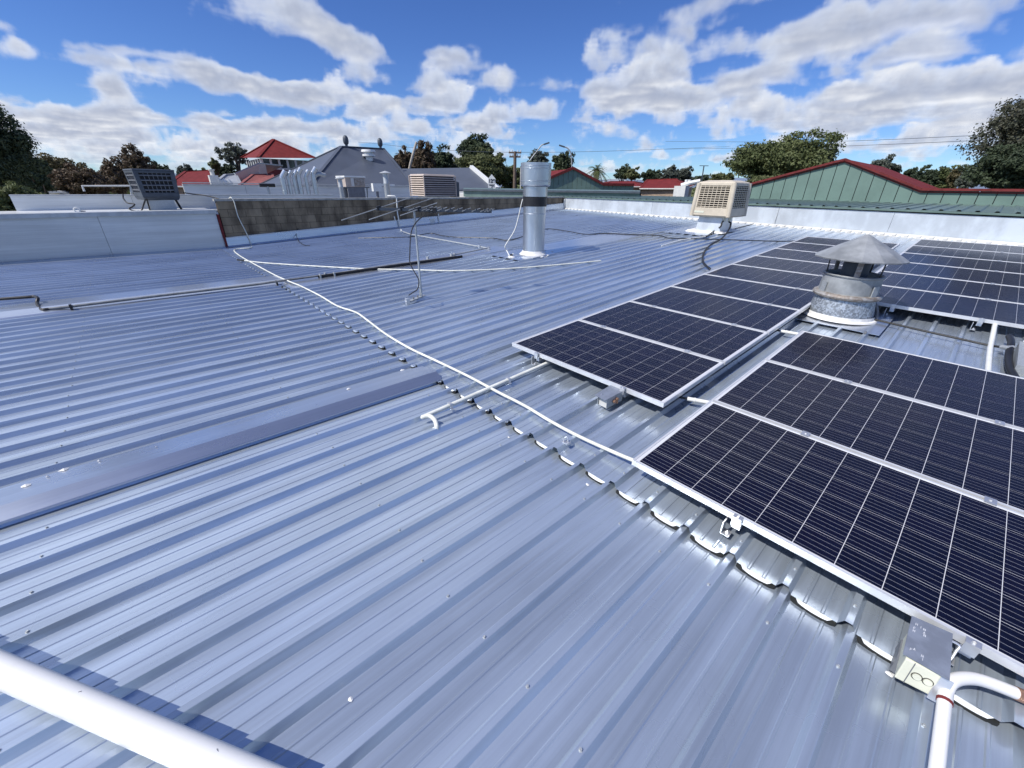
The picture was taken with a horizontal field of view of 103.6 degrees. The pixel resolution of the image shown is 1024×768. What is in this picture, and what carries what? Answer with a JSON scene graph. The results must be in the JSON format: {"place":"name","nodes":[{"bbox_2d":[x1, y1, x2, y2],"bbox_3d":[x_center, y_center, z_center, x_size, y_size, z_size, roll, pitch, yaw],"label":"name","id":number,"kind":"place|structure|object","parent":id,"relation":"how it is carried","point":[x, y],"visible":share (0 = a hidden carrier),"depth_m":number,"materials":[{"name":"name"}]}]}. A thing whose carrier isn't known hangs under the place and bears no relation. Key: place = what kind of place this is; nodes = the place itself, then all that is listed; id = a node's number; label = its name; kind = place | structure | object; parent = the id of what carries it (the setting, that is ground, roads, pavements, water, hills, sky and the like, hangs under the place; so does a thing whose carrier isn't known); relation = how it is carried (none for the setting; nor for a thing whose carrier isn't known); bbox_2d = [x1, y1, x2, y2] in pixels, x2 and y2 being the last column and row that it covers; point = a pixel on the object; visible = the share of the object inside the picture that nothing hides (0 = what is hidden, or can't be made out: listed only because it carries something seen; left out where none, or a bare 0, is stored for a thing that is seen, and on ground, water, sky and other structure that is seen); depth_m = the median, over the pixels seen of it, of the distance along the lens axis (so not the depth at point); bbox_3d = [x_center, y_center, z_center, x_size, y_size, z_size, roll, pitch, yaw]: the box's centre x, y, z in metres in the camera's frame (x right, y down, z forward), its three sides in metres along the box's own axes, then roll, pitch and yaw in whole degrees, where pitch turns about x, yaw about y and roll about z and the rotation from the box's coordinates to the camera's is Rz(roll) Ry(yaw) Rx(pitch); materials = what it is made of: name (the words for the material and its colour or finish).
{"place":"outdoors","nodes":[
{"label":"outdoors","id":0,"kind":"place"},
{"bbox_2d":[241,139,314,175],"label":"red roofed tower","id":1,"kind":"structure","parent":0,"point":[273,148],"depth_m":45.66,"materials":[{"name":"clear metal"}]},
{"bbox_2d":[0,0,1023,179],"label":"sky","id":2,"kind":"structure","parent":0,"point":[178,81],"materials":[{"name":"blue"}]},
{"bbox_2d":[917,165,948,186],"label":"bushy tree","id":3,"kind":"object","parent":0,"point":[929,177],"visible":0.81,"depth_m":40.14,"materials":[{"name":"green plant"}]},
{"bbox_2d":[935,164,961,187],"bbox_3d":[42.847,-17.660,41.161,1.827,8.396,2.158,-9,28,-20],"label":"bushy tree","id":4,"kind":"object","parent":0,"point":[943,176],"visible":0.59,"depth_m":39.60,"materials":[{"name":"green plant"}]},
{"label":"ground","id":5,"kind":"structure","parent":0,"visible":0},
{"bbox_2d":[0,180,46,210],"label":"shrub","id":6,"kind":"object","parent":5,"relation":"on","point":[8,188],"visible":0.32,"depth_m":11.73,"materials":[{"name":"green plant"}]},
{"bbox_2d":[0,104,47,191],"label":"conifer","id":7,"kind":"object","parent":5,"relation":"on","point":[16,147],"visible":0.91,"depth_m":12.75,"materials":[{"name":"green plant"}]},
{"bbox_2d":[26,151,56,193],"bbox_3d":[-21.771,-7.172,19.376,1.545,7.160,1.711,-21,33,-37],"label":"bushy tree","id":8,"kind":"object","parent":5,"relation":"on","point":[42,183],"visible":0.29,"depth_m":18.21,"materials":[{"name":"green plant"}]},
{"bbox_2d":[36,152,87,170],"bbox_3d":[-26.809,-10.063,24.951,3.175,7.356,3.461,-21,33,-37],"label":"bushy tree","id":9,"kind":"object","parent":5,"relation":"on","point":[55,163],"visible":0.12,"depth_m":23.09,"materials":[{"name":"green plant"}]},
{"bbox_2d":[47,162,116,193],"bbox_3d":[-22.935,-8.378,22.230,3.111,6.786,3.363,-5,27,-12],"label":"bushy tree","id":10,"kind":"object","parent":5,"relation":"on","point":[71,179],"visible":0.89,"depth_m":20.69,"materials":[{"name":"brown plant"}]},
{"bbox_2d":[97,156,129,193],"bbox_3d":[-26.343,-11.532,27.895,1.836,7.416,1.690,8,27,14],"label":"bushy tree","id":11,"kind":"object","parent":5,"relation":"on","point":[108,168],"visible":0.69,"depth_m":26.37,"materials":[{"name":"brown plant"}]},
{"bbox_2d":[113,143,156,168],"bbox_3d":[-26.554,-12.984,29.808,2.464,8.347,2.471,9,27,17],"label":"she oak","id":12,"kind":"object","parent":5,"relation":"on","point":[135,159],"visible":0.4,"depth_m":27.84,"materials":[{"name":"brown plant"}]},
{"bbox_2d":[0,194,333,251],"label":"parapet","id":13,"kind":"structure","parent":5,"relation":"on","point":[29,203],"depth_m":10.54,"materials":[{"name":"paint"}]},
{"bbox_2d":[123,169,181,209],"bbox_3d":[-9.290,-5.011,10.432,0.941,0.961,0.945,20,32,34],"label":"evaporative cooler","id":14,"kind":"object","parent":13,"relation":"on","point":[156,189],"visible":0.99,"depth_m":10.20,"materials":[{"name":"grey plastic"}]},
{"bbox_2d":[176,170,215,193],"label":"red roofed house","id":15,"kind":"structure","parent":5,"relation":"on","point":[194,176],"depth_m":39.69,"materials":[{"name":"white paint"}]},
{"bbox_2d":[207,157,221,176],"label":"gum tree","id":16,"kind":"object","parent":5,"relation":"on","point":[215,165],"visible":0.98,"depth_m":48.54,"materials":[{"name":"green plant"}]},
{"bbox_2d":[219,163,237,176],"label":"bushy tree","id":17,"kind":"object","parent":5,"relation":"on","point":[227,168],"visible":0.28,"depth_m":51.60,"materials":[{"name":"green plant"}]},
{"bbox_2d":[214,141,248,170],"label":"gum tree","id":18,"kind":"object","parent":5,"relation":"on","point":[232,153],"visible":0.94,"depth_m":53.32,"materials":[{"name":"green plant"}]},
{"bbox_2d":[238,173,275,184],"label":"tile roofed house","id":19,"kind":"structure","parent":5,"relation":"on","point":[255,178],"depth_m":37.41,"materials":[{"name":"red tile"}]},
{"bbox_2d":[235,163,282,179],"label":"cream gable wing","id":20,"kind":"structure","parent":5,"relation":"on","point":[259,168],"depth_m":39.24,"materials":[{"name":"grey metal"}]},
{"bbox_2d":[182,182,417,212],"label":"neighbour building","id":21,"kind":"structure","parent":5,"relation":"on","point":[399,191],"depth_m":17.19,"materials":[{"name":"white paint"}]},
{"bbox_2d":[310,166,325,193],"bbox_3d":[-7.043,-7.261,14.799,0.524,1.302,0.237,-21,33,-37],"label":"flue pipe","id":22,"kind":"object","parent":21,"relation":"on","point":[314,173],"visible":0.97,"depth_m":14.59,"materials":[{"name":"metal"}]},
{"bbox_2d":[335,176,365,197],"bbox_3d":[-6.993,-8.513,17.634,0.904,1.044,0.995,-21,33,-37],"label":"air conditioner","id":23,"kind":"object","parent":21,"relation":"on","point":[353,181],"visible":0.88,"depth_m":17.27,"materials":[{"name":"grey metal"}]},
{"bbox_2d":[380,171,390,197],"bbox_3d":[-4.793,-7.498,15.462,0.424,1.198,0.424,-21,33,-37],"label":"capped vent","id":24,"kind":"object","parent":21,"relation":"on","point":[386,183],"visible":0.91,"depth_m":15.31,"materials":[{"name":"metal"}]},
{"bbox_2d":[408,174,459,196],"bbox_3d":[-3.104,-7.897,16.436,0.988,1.140,1.855,23,34,37],"label":"evaporative cooler","id":25,"kind":"object","parent":21,"relation":"on","point":[432,185],"visible":0.94,"depth_m":15.94,"materials":[{"name":"grey plastic"}]},
{"bbox_2d":[262,135,411,185],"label":"dark hall","id":26,"kind":"structure","parent":5,"relation":"on","point":[370,164],"depth_m":31.46,"materials":[{"name":"grey metal"}]},
{"bbox_2d":[394,145,411,168],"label":"she oak","id":27,"kind":"object","parent":5,"relation":"on","point":[402,159],"visible":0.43,"depth_m":43.58,"materials":[{"name":"brown plant"}]},
{"bbox_2d":[411,139,436,167],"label":"she oak","id":28,"kind":"object","parent":5,"relation":"on","point":[423,158],"visible":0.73,"depth_m":42.15,"materials":[{"name":"brown plant"}]},
{"bbox_2d":[432,143,452,167],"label":"bushy tree","id":29,"kind":"object","parent":5,"relation":"on","point":[443,159],"visible":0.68,"depth_m":49.17,"materials":[{"name":"green plant"}]},
{"bbox_2d":[402,165,498,192],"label":"gabled wing","id":30,"kind":"structure","parent":5,"relation":"on","point":[471,176],"depth_m":35.46,"materials":[{"name":"grey metal"}]},
{"bbox_2d":[455,132,493,166],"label":"bushy tree","id":31,"kind":"object","parent":5,"relation":"on","point":[466,146],"visible":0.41,"depth_m":46.96,"materials":[{"name":"green plant"}]},
{"bbox_2d":[453,147,508,179],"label":"bushy tree","id":32,"kind":"object","parent":5,"relation":"on","point":[485,164],"visible":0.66,"depth_m":40.62,"materials":[{"name":"green plant"}]},
{"bbox_2d":[495,165,519,188],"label":"bushy tree","id":33,"kind":"object","parent":5,"relation":"on","point":[507,182],"visible":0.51,"depth_m":43.74,"materials":[{"name":"green plant"}]},
{"bbox_2d":[0,203,1023,767],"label":"shop building","id":34,"kind":"structure","parent":5,"relation":"on","point":[282,525],"depth_m":2.05,"materials":[{"name":"metal"}]},
{"bbox_2d":[0,295,49,310],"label":"black pipe","id":35,"kind":"object","parent":34,"relation":"on","point":[37,300],"visible":0.98,"depth_m":5.53,"materials":[{"name":"rubber"}]},
{"bbox_2d":[0,209,227,261],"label":"parapet wall","id":36,"kind":"structure","parent":34,"relation":"on","point":[38,236],"depth_m":9.32,"materials":[{"name":"metal"}]},
{"bbox_2d":[0,648,286,767],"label":"white pole","id":37,"kind":"object","parent":34,"relation":"on","point":[157,738],"visible":1,"depth_m":1.23,"materials":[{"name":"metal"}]},
{"bbox_2d":[40,247,487,309],"bbox_3d":[-3.328,-2.013,7.289,7.326,0.322,0.418,-18,32,-34],"label":"lagged pipe","id":38,"kind":"object","parent":34,"relation":"on","point":[451,256],"visible":0.94,"depth_m":6.99,"materials":[{"name":"black rubber"}]},
{"bbox_2d":[212,196,564,236],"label":"block wall","id":39,"kind":"structure","parent":34,"relation":"on","point":[262,215],"depth_m":12.17,"materials":[{"name":"concrete"}]},
{"bbox_2d":[341,196,493,304],"bbox_3d":[-1.200,-1.834,5.596,1.984,1.387,0.594,-17,31,-32],"label":"tv aerial","id":40,"kind":"object","parent":34,"relation":"on","point":[432,209],"visible":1,"depth_m":5.46,"materials":[{"name":"metal"}]},
{"bbox_2d":[237,259,600,270],"bbox_3d":[-2.270,-2.401,8.079,8.007,0.281,0.976,4,26,7],"label":"white conduit","id":41,"kind":"object","parent":34,"relation":"on","point":[423,269],"visible":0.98,"depth_m":7.72,"materials":[{"name":"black plastic"}]},
{"bbox_2d":[229,197,633,461],"bbox_3d":[-3.510,-2.172,6.484,0.583,1.243,12.779,-19,32,-35],"label":"white conduit","id":42,"kind":"object","parent":34,"relation":"on","point":[614,452],"visible":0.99,"depth_m":3.53,"materials":[{"name":"white plastic"}]},
{"bbox_2d":[387,195,489,249],"bbox_3d":[-2.422,-4.684,11.391,0.507,1.069,6.139,-16,31,-31],"label":"pipe","id":43,"kind":"object","parent":34,"relation":"on","point":[479,246],"depth_m":11.24,"materials":[{"name":"white plastic"}]},
{"bbox_2d":[420,361,549,429],"bbox_3d":[-0.121,0.071,3.360,1.373,0.153,0.214,-21,33,-37],"label":"white pvc pipe","id":44,"kind":"object","parent":34,"relation":"on","point":[449,405],"visible":0.96,"depth_m":3.26,"materials":[{"name":"plastic"}]},
{"bbox_2d":[512,162,556,258],"bbox_3d":[0.551,-3.588,8.503,0.885,1.888,0.846,-21,33,-37],"label":"flue","id":45,"kind":"object","parent":34,"relation":"on","point":[535,180],"visible":0.97,"depth_m":8.27,"materials":[{"name":"metal"}]},
{"bbox_2d":[367,228,794,241],"bbox_3d":[1.257,-4.199,11.394,11.432,0.377,2.312,6,26,10],"label":"thin cable","id":46,"kind":"object","parent":34,"relation":"on","point":[591,234],"visible":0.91,"depth_m":10.96,"materials":[{"name":"black rubber"}]},
{"bbox_2d":[595,385,622,408],"bbox_3d":[0.795,0.088,3.176,0.334,0.105,0.150,-21,33,-37],"label":"junction cover","id":47,"kind":"object","parent":34,"relation":"on","point":[609,396],"visible":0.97,"depth_m":3.11,"materials":[{"name":"metal"}]},
{"bbox_2d":[531,243,811,364],"bbox_3d":[3.620,-1.738,6.439,9.152,0.131,0.071,-24,35,-35],"label":"mounting rail","id":48,"kind":"object","parent":34,"relation":"on","point":[533,362],"visible":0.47,"depth_m":3.83,"materials":[{"name":"metal"}]},
{"bbox_2d":[512,319,723,407],"bbox_3d":[0.920,-0.282,3.760,0.992,0.036,1.650,-24,35,-35],"label":"solar panel","id":49,"kind":"object","parent":48,"relation":"on","point":[660,375],"visible":1,"depth_m":3.60,"materials":[{"name":"glass"}]},
{"bbox_2d":[578,301,767,365],"bbox_3d":[1.675,-0.615,4.347,0.992,0.037,1.650,-24,35,-35],"label":"solar panel","id":50,"kind":"object","parent":48,"relation":"on","point":[726,343],"visible":0.98,"depth_m":4.21,"materials":[{"name":"glass"}]},
{"bbox_2d":[629,286,801,334],"bbox_3d":[2.431,-0.948,4.934,0.992,0.036,1.650,-24,35,-35],"label":"solar panel","id":51,"kind":"object","parent":48,"relation":"attached to","point":[768,319],"visible":1,"depth_m":4.82,"materials":[{"name":"glass"}]},
{"bbox_2d":[671,274,814,312],"bbox_3d":[3.187,-1.281,5.520,0.992,0.036,1.650,-24,35,-35],"label":"solar panel","id":52,"kind":"object","parent":48,"relation":"on","point":[788,297],"visible":0.96,"depth_m":5.44,"materials":[{"name":"glass"}]},
{"bbox_2d":[704,264,821,290],"bbox_3d":[3.943,-1.614,6.107,0.992,0.036,1.650,-24,35,-35],"label":"solar panel","id":53,"kind":"object","parent":48,"relation":"attached to","point":[780,278],"visible":0.81,"depth_m":6.12,"materials":[{"name":"glass"}]},
{"bbox_2d":[732,255,842,275],"bbox_3d":[4.698,-1.946,6.693,0.992,0.036,1.650,-24,35,-35],"label":"solar panel","id":54,"kind":"object","parent":48,"relation":"attached to","point":[805,267],"visible":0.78,"depth_m":6.76,"materials":[{"name":"glass"}]},
{"bbox_2d":[756,248,843,264],"bbox_3d":[5.454,-2.279,7.280,0.992,0.036,1.650,-24,35,-35],"label":"solar panel","id":55,"kind":"object","parent":48,"relation":"attached to","point":[794,255],"visible":0.57,"depth_m":7.43,"materials":[{"name":"glass"}]},
{"bbox_2d":[776,242,832,251],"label":"solar panel","id":56,"kind":"object","parent":48,"relation":"attached to","point":[798,246],"visible":0.45,"depth_m":8.15,"materials":[{"name":"glass"}]},
{"bbox_2d":[792,236,899,249],"bbox_3d":[6.965,-2.945,8.453,0.992,0.036,1.650,-24,35,-35],"label":"solar panel","id":57,"kind":"object","parent":48,"relation":"attached to","point":[825,241],"visible":0.56,"depth_m":8.65,"materials":[{"name":"glass"}]},
{"bbox_2d":[685,180,751,233],"bbox_3d":[5.622,-4.787,11.015,1.126,1.388,1.170,-21,33,-37],"label":"evaporative cooler","id":58,"kind":"object","parent":34,"relation":"on","point":[715,203],"visible":1,"depth_m":10.67,"materials":[{"name":"beige plastic"}]},
{"bbox_2d":[720,379,851,536],"bbox_3d":[2.216,0.197,2.866,3.080,0.131,0.071,-24,35,-35],"label":"mounting rail","id":59,"kind":"object","parent":34,"relation":"on","point":[736,520],"visible":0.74,"depth_m":2.00,"materials":[{"name":"metal"}]},
{"bbox_2d":[563,198,1023,245],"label":"white parapet","id":60,"kind":"structure","parent":34,"relation":"on","point":[983,229],"depth_m":10.33,"materials":[{"name":"paint"}]},
{"bbox_2d":[795,234,909,335],"bbox_3d":[3.908,-1.173,4.653,0.932,1.050,0.933,-21,33,-37],"label":"roof vent","id":61,"kind":"object","parent":34,"relation":"on","point":[848,295],"visible":0.98,"depth_m":4.49,"materials":[{"name":"metal"}]},
{"bbox_2d":[884,247,946,314],"bbox_3d":[6.746,-1.879,6.534,6.133,0.131,0.071,-24,35,-35],"label":"mounting rail","id":62,"kind":"object","parent":34,"relation":"on","point":[892,308],"visible":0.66,"depth_m":4.79,"materials":[{"name":"metal"}]},
{"bbox_2d":[875,271,1023,303],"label":"solar panel","id":63,"kind":"object","parent":62,"relation":"attached to","point":[1007,293],"visible":0.91,"depth_m":5.35,"materials":[{"name":"glass"}]},
{"bbox_2d":[877,285,1023,328],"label":"solar panel","id":64,"kind":"object","parent":62,"relation":"attached to","point":[1009,314],"visible":0.81,"depth_m":4.68,"materials":[{"name":"glass"}]},
{"bbox_2d":[912,239,1023,253],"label":"solar panel","id":65,"kind":"object","parent":62,"relation":"on","point":[976,246],"visible":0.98,"depth_m":7.77,"materials":[{"name":"glass"}]},
{"bbox_2d":[889,616,960,701],"bbox_3d":[1.471,0.991,1.442,0.227,0.169,0.137,-21,33,-37],"label":"isolator switch","id":66,"kind":"object","parent":34,"relation":"on","point":[923,657],"visible":0.99,"depth_m":1.40,"materials":[{"name":"metal"}]},
{"bbox_2d":[874,319,998,347],"bbox_3d":[4.374,-0.569,4.266,0.079,0.037,1.206,-13,29,-27],"label":"dark cable","id":67,"kind":"object","parent":34,"relation":"on","point":[949,336],"visible":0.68,"depth_m":4.18,"materials":[{"name":"black rubber"}]},
{"bbox_2d":[928,671,1023,767],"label":"white tee pipe","id":68,"kind":"object","parent":34,"relation":"on","point":[939,745],"visible":0.95,"depth_m":1.32,"materials":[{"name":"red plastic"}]},
{"bbox_2d":[951,420,1004,665],"bbox_3d":[2.750,0.464,2.333,3.075,0.131,0.071,-24,35,-35],"label":"mounting rail","id":69,"kind":"object","parent":34,"relation":"on","point":[970,648],"visible":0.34,"depth_m":1.43,"materials":[{"name":"metal"}]},
{"bbox_2d":[632,400,1023,676],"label":"solar panel","id":70,"kind":"object","parent":69,"relation":"on","point":[946,558],"visible":1,"depth_m":1.94,"materials":[{"name":"glass"}]},
{"bbox_2d":[711,360,1023,513],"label":"solar panel","id":71,"kind":"object","parent":69,"relation":"on","point":[980,458],"visible":0.99,"depth_m":2.58,"materials":[{"name":"glass"}]},
{"bbox_2d":[764,330,1023,429],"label":"solar panel","id":72,"kind":"object","parent":69,"relation":"on","point":[992,396],"visible":0.98,"depth_m":3.20,"materials":[{"name":"glass"}]},
{"bbox_2d":[970,252,1003,329],"bbox_3d":[7.229,-1.640,6.056,6.123,0.131,0.071,-24,35,-35],"label":"mounting rail","id":73,"kind":"object","parent":34,"relation":"on","point":[980,321],"visible":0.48,"depth_m":4.31,"materials":[{"name":"metal"}]},
{"bbox_2d":[878,263,1023,286],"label":"solar panel","id":74,"kind":"object","parent":73,"relation":"attached to","point":[988,276],"visible":0.91,"depth_m":5.96,"materials":[{"name":"glass"}]},
{"bbox_2d":[900,252,1023,273],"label":"solar panel","id":75,"kind":"object","parent":73,"relation":"attached to","point":[993,265],"visible":0.9,"depth_m":6.56,"materials":[{"name":"glass"}]},
{"bbox_2d":[903,245,1023,262],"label":"solar panel","id":76,"kind":"object","parent":73,"relation":"attached to","point":[987,255],"visible":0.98,"depth_m":7.18,"materials":[{"name":"glass"}]},
{"bbox_2d":[985,324,997,370],"bbox_3d":[4.578,-0.374,3.845,1.810,0.170,0.045,-22,34,-38],"label":"white conduit","id":77,"kind":"object","parent":34,"relation":"on","point":[989,357],"visible":0.81,"depth_m":3.78,"materials":[{"name":"plastic"}]},
{"bbox_2d":[999,334,1019,376],"bbox_3d":[4.475,-0.242,3.629,0.110,0.154,1.211,23,34,38],"label":"corrugated duct","id":78,"kind":"object","parent":34,"relation":"on","point":[1009,347],"visible":0.75,"depth_m":3.66,"materials":[{"name":"black rubber"}]},
{"bbox_2d":[1013,341,1023,376],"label":"galvanised box","id":79,"kind":"object","parent":34,"relation":"on","point":[1018,357],"visible":0.83,"depth_m":3.54,"materials":[{"name":"metal"}]},
{"bbox_2d":[509,150,520,188],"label":"utility pole","id":80,"kind":"object","parent":5,"relation":"on","point":[514,156],"visible":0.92,"depth_m":40.27,"materials":[{"name":"brown wood"}]},
{"bbox_2d":[527,148,549,161],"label":"gum tree","id":81,"kind":"object","parent":5,"relation":"on","point":[539,156],"visible":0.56,"depth_m":56.77,"materials":[{"name":"green plant"}]},
{"bbox_2d":[459,188,640,198],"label":"green roof","id":82,"kind":"structure","parent":5,"relation":"on","point":[487,192],"depth_m":20.53,"materials":[{"name":"grey metal"}]},
{"bbox_2d":[551,150,575,169],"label":"gum tree","id":83,"kind":"object","parent":5,"relation":"on","point":[562,160],"visible":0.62,"depth_m":55.01,"materials":[{"name":"green plant"}]},
{"bbox_2d":[548,167,633,189],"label":"green gable building","id":84,"kind":"structure","parent":5,"relation":"on","point":[579,179],"depth_m":39.94,"materials":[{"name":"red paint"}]},
{"bbox_2d":[586,163,607,182],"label":"palm tree","id":85,"kind":"object","parent":5,"relation":"on","point":[596,173],"visible":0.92,"depth_m":52.10,"materials":[{"name":"green plant"}]},
{"bbox_2d":[613,163,630,180],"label":"bushy tree","id":86,"kind":"object","parent":5,"relation":"on","point":[621,171],"visible":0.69,"depth_m":71.65,"materials":[{"name":"green plant"}]},
{"bbox_2d":[623,167,640,180],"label":"bushy tree","id":87,"kind":"object","parent":5,"relation":"on","point":[631,174],"visible":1,"depth_m":69.88,"materials":[{"name":"green plant"}]},
{"bbox_2d":[641,169,661,181],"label":"bushy tree","id":88,"kind":"object","parent":5,"relation":"on","point":[650,174],"visible":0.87,"depth_m":73.82,"materials":[{"name":"green plant"}]},
{"bbox_2d":[639,178,694,196],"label":"red roofed house","id":89,"kind":"structure","parent":5,"relation":"on","point":[656,187],"depth_m":53.09,"materials":[{"name":"white paint"}]},
{"bbox_2d":[660,164,678,178],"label":"bushy tree","id":90,"kind":"object","parent":5,"relation":"on","point":[670,172],"visible":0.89,"depth_m":71.30,"materials":[{"name":"green plant"}]},
{"bbox_2d":[676,165,693,180],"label":"bushy tree","id":91,"kind":"object","parent":5,"relation":"on","point":[684,174],"visible":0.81,"depth_m":73.76,"materials":[{"name":"green plant"}]},
{"bbox_2d":[673,179,699,196],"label":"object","id":92,"kind":"object","parent":5,"relation":"on","point":[682,190],"visible":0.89,"depth_m":20.03,"materials":[{"name":"paint"}]},
{"bbox_2d":[707,172,734,180],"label":"bushy tree","id":93,"kind":"object","parent":5,"relation":"on","point":[723,176],"visible":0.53,"depth_m":55.75,"materials":[{"name":"green plant"}]},
{"bbox_2d":[720,126,847,179],"bbox_3d":[25.460,-18.241,38.974,9.336,10.926,10.708,-21,33,-37],"label":"spreading tree","id":94,"kind":"object","parent":5,"relation":"on","point":[789,153],"visible":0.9,"depth_m":35.53,"materials":[{"name":"green plant"}]},
{"bbox_2d":[548,158,1023,217],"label":"green building","id":95,"kind":"structure","parent":5,"relation":"on","point":[844,184],"depth_m":13.87,"materials":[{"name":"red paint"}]},
{"bbox_2d":[871,153,901,172],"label":"gum tree","id":96,"kind":"object","parent":5,"relation":"on","point":[886,162],"visible":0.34,"depth_m":40.28,"materials":[{"name":"green plant"}]},
{"bbox_2d":[903,164,932,180],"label":"bushy tree","id":97,"kind":"object","parent":5,"relation":"on","point":[914,173],"visible":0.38,"depth_m":45.95,"materials":[{"name":"green plant"}]},
{"bbox_2d":[945,165,968,187],"bbox_3d":[42.015,-16.769,39.468,1.351,8.257,1.495,-21,33,-37],"label":"bushy tree","id":98,"kind":"object","parent":5,"relation":"on","point":[952,177],"visible":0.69,"depth_m":38.11,"materials":[{"name":"green plant"}]},
{"bbox_2d":[954,172,976,191],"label":"bushy tree","id":99,"kind":"object","parent":5,"relation":"on","point":[959,182],"visible":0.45,"depth_m":36.42,"materials":[{"name":"green plant"}]},
{"bbox_2d":[952,94,1023,160],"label":"gum tree","id":100,"kind":"object","parent":5,"relation":"on","point":[1009,129],"visible":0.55,"depth_m":20.65,"materials":[{"name":"green plant"}]},
{"bbox_2d":[957,142,1023,191],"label":"bushy tree","id":101,"kind":"object","parent":5,"relation":"on","point":[995,168],"visible":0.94,"depth_m":20.02,"materials":[{"name":"green plant"}]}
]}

